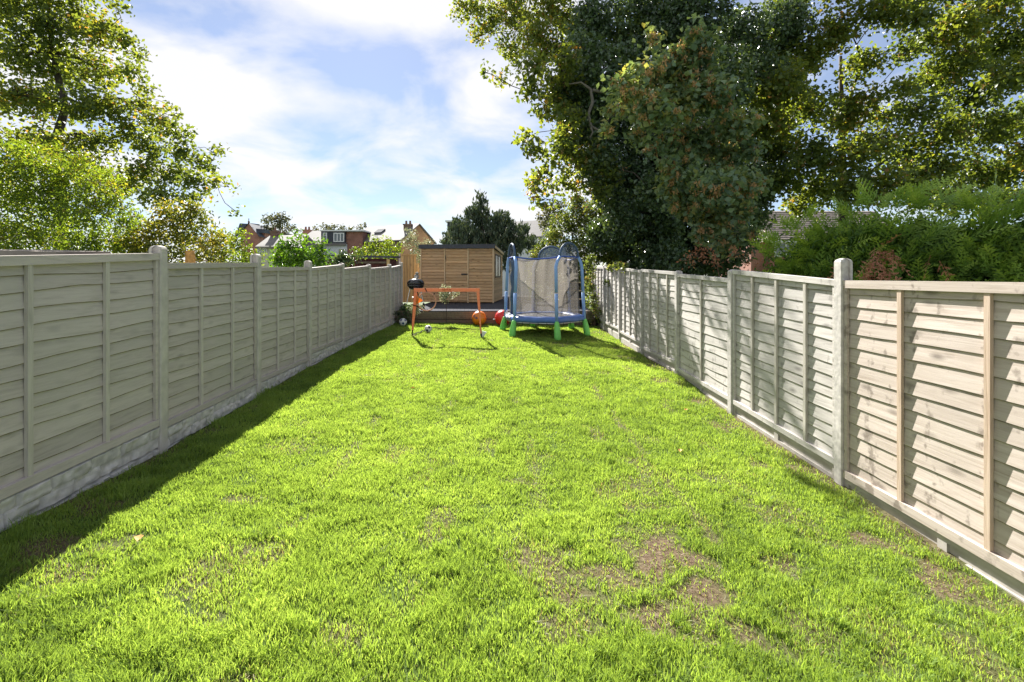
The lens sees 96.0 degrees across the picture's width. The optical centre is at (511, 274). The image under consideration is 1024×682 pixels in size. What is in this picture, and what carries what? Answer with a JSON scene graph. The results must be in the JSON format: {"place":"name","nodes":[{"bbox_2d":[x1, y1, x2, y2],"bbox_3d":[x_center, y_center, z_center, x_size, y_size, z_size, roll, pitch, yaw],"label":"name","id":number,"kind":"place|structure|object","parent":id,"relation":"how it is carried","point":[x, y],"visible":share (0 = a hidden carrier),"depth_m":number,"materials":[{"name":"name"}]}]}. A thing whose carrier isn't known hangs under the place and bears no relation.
{"place":"outdoors","nodes":[
{"label":"outdoors","id":0,"kind":"place"},
{"bbox_2d":[363,221,436,293],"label":"brick house","id":1,"kind":"structure","parent":0,"point":[396,233],"depth_m":50.21,"materials":[{"name":"brick"}]},
{"bbox_2d":[445,220,471,243],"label":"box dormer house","id":2,"kind":"structure","parent":0,"point":[448,222],"depth_m":43.85,"materials":[{"name":"white"}]},
{"bbox_2d":[420,295,590,311],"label":"terrace","id":3,"kind":"structure","parent":0,"point":[497,306],"depth_m":16.55,"materials":[{"name":"grey stone"}]},
{"bbox_2d":[404,277,424,307],"bbox_3d":[-3.442,0.637,16.403,0.725,1.095,0.622,0,0,0],"label":"kettle barbecue","id":4,"kind":"object","parent":3,"relation":"on","point":[412,284],"visible":0.69,"depth_m":16.21,"materials":[{"name":"black metal"}]},
{"bbox_2d":[418,244,503,302],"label":"garden shed","id":5,"kind":"structure","parent":3,"relation":"on","point":[480,266],"depth_m":19.04,"materials":[{"name":"brown wood"}]},
{"bbox_2d":[445,249,467,300],"bbox_3d":[-2.287,0.011,19.049,0.940,2.148,0.081,0,0,6],"label":"door","id":6,"kind":"structure","parent":5,"relation":"in","point":[456,273],"depth_m":19.04,"materials":[{"name":"brown wood"}]},
{"bbox_2d":[495,254,500,277],"bbox_3d":[-0.602,-0.365,20.101,0.025,1.000,1.780,0,0,6],"label":"window","id":7,"kind":"structure","parent":5,"relation":"in","point":[497,257],"depth_m":19.92,"materials":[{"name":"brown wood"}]},
{"bbox_2d":[560,282,581,306],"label":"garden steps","id":8,"kind":"structure","parent":3,"relation":"on","point":[580,301],"depth_m":17.12,"materials":[{"name":"grey wood"}]},
{"bbox_2d":[525,187,626,307],"bbox_3d":[2.818,-0.826,18.585,4.730,5.723,3.020,0,0,0],"label":"bramble thicket","id":9,"kind":"object","parent":3,"relation":"on","point":[553,237],"visible":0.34,"depth_m":18.61,"materials":[{"name":"green plant"}]},
{"bbox_2d":[0,321,1023,681],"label":"lawn","id":10,"kind":"structure","parent":0,"point":[716,588],"depth_m":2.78,"materials":[{"name":"plant"}]},
{"bbox_2d":[134,535,143,540],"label":"fallen leaf","id":11,"kind":"object","parent":10,"relation":"on","point":[138,537],"visible":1,"depth_m":2.72,"materials":[{"name":"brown plant"}]},
{"bbox_2d":[0,245,402,530],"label":"wooden fence","id":12,"kind":"object","parent":10,"relation":"on","point":[111,365],"visible":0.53,"depth_m":3.96,"materials":[{"name":"grey wood"}]},
{"bbox_2d":[399,318,406,325],"bbox_3d":[-3.250,1.421,13.750,0.230,0.233,0.233,0,0,0],"label":"football","id":13,"kind":"object","parent":10,"relation":"on","point":[402,321],"visible":0.95,"depth_m":13.68,"materials":[{"name":"white leather"}]},
{"bbox_2d":[393,303,415,323],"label":"bush","id":14,"kind":"object","parent":10,"relation":"on","point":[404,312],"visible":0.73,"depth_m":14.38,"materials":[{"name":"green plant"}]},
{"bbox_2d":[406,302,424,316],"bbox_3d":[-2.966,1.165,14.334,0.466,0.840,0.530,0,0,33],"label":"olive sapling","id":15,"kind":"object","parent":10,"relation":"on","point":[418,309],"visible":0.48,"depth_m":14.25,"materials":[{"name":"green plant"}]},
{"bbox_2d":[425,325,431,331],"bbox_3d":[-2.281,1.480,12.549,0.197,0.198,0.198,0,0,0],"label":"football","id":16,"kind":"object","parent":10,"relation":"on","point":[428,328],"visible":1,"depth_m":12.48,"materials":[{"name":"white leather"}]},
{"bbox_2d":[437,284,459,318],"bbox_3d":[-1.993,0.955,14.467,0.737,1.361,0.785,0,0,0],"label":"olive sapling","id":17,"kind":"object","parent":10,"relation":"on","point":[444,294],"visible":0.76,"depth_m":14.44,"materials":[{"name":"green plant"}]},
{"bbox_2d":[412,288,485,336],"bbox_3d":[-1.623,0.999,12.541,1.946,1.290,1.362,0,0,0],"label":"football goal","id":18,"kind":"object","parent":10,"relation":"on","point":[477,291],"visible":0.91,"depth_m":11.87,"materials":[{"name":"orange metal"}]},
{"bbox_2d":[412,288,436,310],"bbox_3d":[-2.251,0.645,11.836,0.624,0.601,0.059,0,0,0],"label":"target hoop","id":19,"kind":"object","parent":18,"relation":"attached to","point":[418,300],"visible":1,"depth_m":11.84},
{"bbox_2d":[472,311,485,324],"bbox_3d":[-1.020,1.357,14.320,0.450,0.450,0.450,0,0,0],"label":"play ball","id":20,"kind":"object","parent":10,"relation":"on","point":[475,316],"visible":0.84,"depth_m":14.17,"materials":[{"name":"orange plastic"}]},
{"bbox_2d":[493,310,508,324],"bbox_3d":[-0.290,1.347,14.300,0.488,0.490,0.488,0,0,25],"label":"play ball","id":21,"kind":"object","parent":10,"relation":"on","point":[499,315],"visible":0.6,"depth_m":14.13,"materials":[{"name":"red plastic"}]},
{"bbox_2d":[415,310,595,325],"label":"sleeper wall","id":22,"kind":"structure","parent":10,"relation":"on","point":[426,317],"depth_m":14.70,"materials":[{"name":"brown wood"}]},
{"bbox_2d":[500,242,590,339],"bbox_3d":[0.900,0.418,13.050,2.523,2.587,2.568,0,0,0],"label":"trampoline","id":23,"kind":"object","parent":10,"relation":"on","point":[554,311],"visible":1,"depth_m":12.36,"materials":[{"name":"blue plastic"}]},
{"bbox_2d":[0,0,1023,271],"label":"sky","id":24,"kind":"structure","parent":0,"point":[347,113],"materials":[{"name":"blue"}]},
{"bbox_2d":[484,220,552,294],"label":"white roofed house","id":25,"kind":"structure","parent":0,"point":[535,229],"depth_m":42.18,"materials":[{"name":"tile"}]},
{"bbox_2d":[403,275,706,307],"bbox_3d":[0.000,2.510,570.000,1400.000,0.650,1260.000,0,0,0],"label":"ground","id":26,"kind":"structure","parent":0,"point":[410,303],"depth_m":35.96,"materials":[{"name":"grey plant"}]},
{"bbox_2d":[0,249,110,255],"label":"shed roof","id":27,"kind":"structure","parent":26,"relation":"on","point":[32,252],"depth_m":6.57,"materials":[{"name":"brown tile"}]},
{"bbox_2d":[0,129,153,253],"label":"leafy shrub","id":28,"kind":"object","parent":26,"relation":"on","point":[26,170],"visible":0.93,"depth_m":8.12,"materials":[{"name":"green plant"}]},
{"bbox_2d":[0,0,245,243],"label":"sycamore tree","id":29,"kind":"object","parent":26,"relation":"on","point":[60,71],"visible":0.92,"depth_m":17.16,"materials":[{"name":"green plant"}]},
{"bbox_2d":[105,195,237,262],"bbox_3d":[-6.854,0.310,9.306,2.283,3.855,1.651,0,0,-33],"label":"pruned shrub","id":30,"kind":"object","parent":26,"relation":"on","point":[147,242],"visible":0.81,"depth_m":9.34,"materials":[{"name":"green plant"}]},
{"bbox_2d":[212,224,266,265],"bbox_3d":[-6.373,0.519,10.734,1.491,3.433,0.906,0,0,37],"label":"rounded shrub","id":31,"kind":"object","parent":26,"relation":"on","point":[244,255],"visible":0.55,"depth_m":10.60,"materials":[{"name":"green plant"}]},
{"bbox_2d":[236,218,291,259],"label":"red gabled house","id":32,"kind":"structure","parent":26,"relation":"on","point":[259,232],"depth_m":58.00,"materials":[{"name":"brick"}]},
{"bbox_2d":[259,211,302,234],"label":"round topped tree","id":33,"kind":"object","parent":26,"relation":"on","point":[279,222],"visible":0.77,"depth_m":61.64,"materials":[{"name":"green plant"}]},
{"bbox_2d":[255,227,315,266],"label":"cream house","id":34,"kind":"structure","parent":26,"relation":"on","point":[267,244],"depth_m":46.41,"materials":[{"name":"paint"}]},
{"bbox_2d":[265,228,335,266],"bbox_3d":[-5.226,0.564,11.452,1.853,3.342,0.983,0,0,18],"label":"laurel bush","id":35,"kind":"object","parent":26,"relation":"on","point":[290,258],"visible":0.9,"depth_m":11.35,"materials":[{"name":"green plant"}]},
{"bbox_2d":[302,227,370,265],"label":"dormer house","id":36,"kind":"structure","parent":26,"relation":"on","point":[346,240],"depth_m":50.03,"materials":[{"name":"red brick"}]},
{"bbox_2d":[312,222,366,230],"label":"tree line","id":37,"kind":"object","parent":26,"relation":"on","point":[341,227],"visible":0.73,"depth_m":84.27,"materials":[{"name":"green plant"}]},
{"bbox_2d":[327,249,365,266],"bbox_3d":[-5.564,0.681,15.621,1.317,3.109,0.758,0,0,0],"label":"climbing plant","id":38,"kind":"object","parent":26,"relation":"on","point":[340,258],"visible":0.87,"depth_m":15.55,"materials":[{"name":"green plant"}]},
{"bbox_2d":[319,255,400,267],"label":"dark red shed","id":39,"kind":"structure","parent":26,"relation":"on","point":[374,263],"depth_m":16.50,"materials":[{"name":"paint"}]},
{"bbox_2d":[349,234,403,258],"bbox_3d":[-7.036,0.063,23.902,2.946,4.344,1.878,0,0,0],"label":"garden bush","id":40,"kind":"object","parent":26,"relation":"on","point":[371,247],"visible":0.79,"depth_m":23.77,"materials":[{"name":"green plant"}]},
{"bbox_2d":[399,253,416,301],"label":"board gate","id":41,"kind":"structure","parent":26,"relation":"on","point":[409,265],"depth_m":19.58,"materials":[{"name":"brown wood"}]},
{"bbox_2d":[400,227,434,303],"bbox_3d":[-4.759,-0.093,22.947,1.578,4.656,1.899,0,0,-22],"label":"variegated bush","id":42,"kind":"object","parent":26,"relation":"on","point":[413,244],"visible":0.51,"depth_m":22.70,"materials":[{"name":"green plant"}]},
{"bbox_2d":[416,263,418,294],"bbox_3d":[-3.975,0.360,19.395,0.090,1.650,0.090,0,0,0],"label":"timber post","id":43,"kind":"object","parent":26,"relation":"on","point":[417,267],"visible":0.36,"depth_m":19.35,"materials":[{"name":"brown wood"}]},
{"bbox_2d":[438,189,538,270],"bbox_3d":[-1.280,-1.393,26.747,6.188,7.256,3.465,0,0,0],"label":"dark conifer","id":44,"kind":"object","parent":26,"relation":"on","point":[501,229],"visible":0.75,"depth_m":26.23,"materials":[{"name":"green plant"}]},
{"bbox_2d":[446,0,630,259],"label":"overhanging sycamore","id":45,"kind":"object","parent":26,"relation":"on","point":[550,50],"visible":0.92,"depth_m":15.56,"materials":[{"name":"green plant"}]},
{"bbox_2d":[535,197,568,231],"bbox_3d":[3.170,-1.713,33.925,2.871,7.896,2.082,0,0,16],"label":"olive brown tree","id":46,"kind":"object","parent":26,"relation":"on","point":[543,223],"visible":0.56,"depth_m":33.73,"materials":[{"name":"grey plant"}]},
{"bbox_2d":[542,0,818,277],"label":"ivy clad tree","id":47,"kind":"object","parent":26,"relation":"on","point":[641,227],"visible":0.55,"depth_m":16.16,"materials":[{"name":"green plant"}]},
{"bbox_2d":[596,13,775,274],"bbox_3d":[6.023,-1.795,13.625,3.711,8.074,9.793,0,0,43],"label":"drooping sycamore","id":48,"kind":"object","parent":26,"relation":"on","point":[687,143],"visible":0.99,"depth_m":10.92,"materials":[{"name":"green plant"}]},
{"bbox_2d":[677,242,763,274],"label":"dry undergrowth","id":49,"kind":"object","parent":26,"relation":"on","point":[714,259],"visible":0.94,"depth_m":10.54,"materials":[{"name":"brown plant"}]},
{"bbox_2d":[591,258,1023,602],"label":"wooden fence","id":50,"kind":"object","parent":26,"relation":"on","point":[903,401],"visible":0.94,"depth_m":3.80,"materials":[{"name":"wood"}]},
{"bbox_2d":[583,254,628,325],"bbox_3d":[2.643,0.478,13.030,0.723,2.281,3.618,0,0,-4],"label":"trailing ivy","id":51,"kind":"object","parent":50,"relation":"attached to","point":[590,260],"visible":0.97,"depth_m":14.23,"materials":[{"name":"green plant"}]},
{"bbox_2d":[742,0,1023,226],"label":"broad sycamore","id":52,"kind":"object","parent":26,"relation":"on","point":[972,20],"visible":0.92,"depth_m":16.91,"materials":[{"name":"green plant"}]},
{"bbox_2d":[744,168,1023,281],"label":"cypress hedge","id":53,"kind":"object","parent":26,"relation":"on","point":[921,247],"visible":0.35,"depth_m":6.23,"materials":[{"name":"green plant"}]},
{"bbox_2d":[721,211,883,275],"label":"tiled house","id":54,"kind":"structure","parent":0,"point":[751,265],"depth_m":31.90,"materials":[{"name":"red brick"}]},
{"bbox_2d":[774,242,796,256],"bbox_3d":[18.731,-1.683,30.965,2.200,1.000,0.050,0,0,0],"label":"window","id":55,"kind":"structure","parent":54,"relation":"in","point":[783,243],"depth_m":30.96,"materials":[{"name":"grey glass"}]}
]}

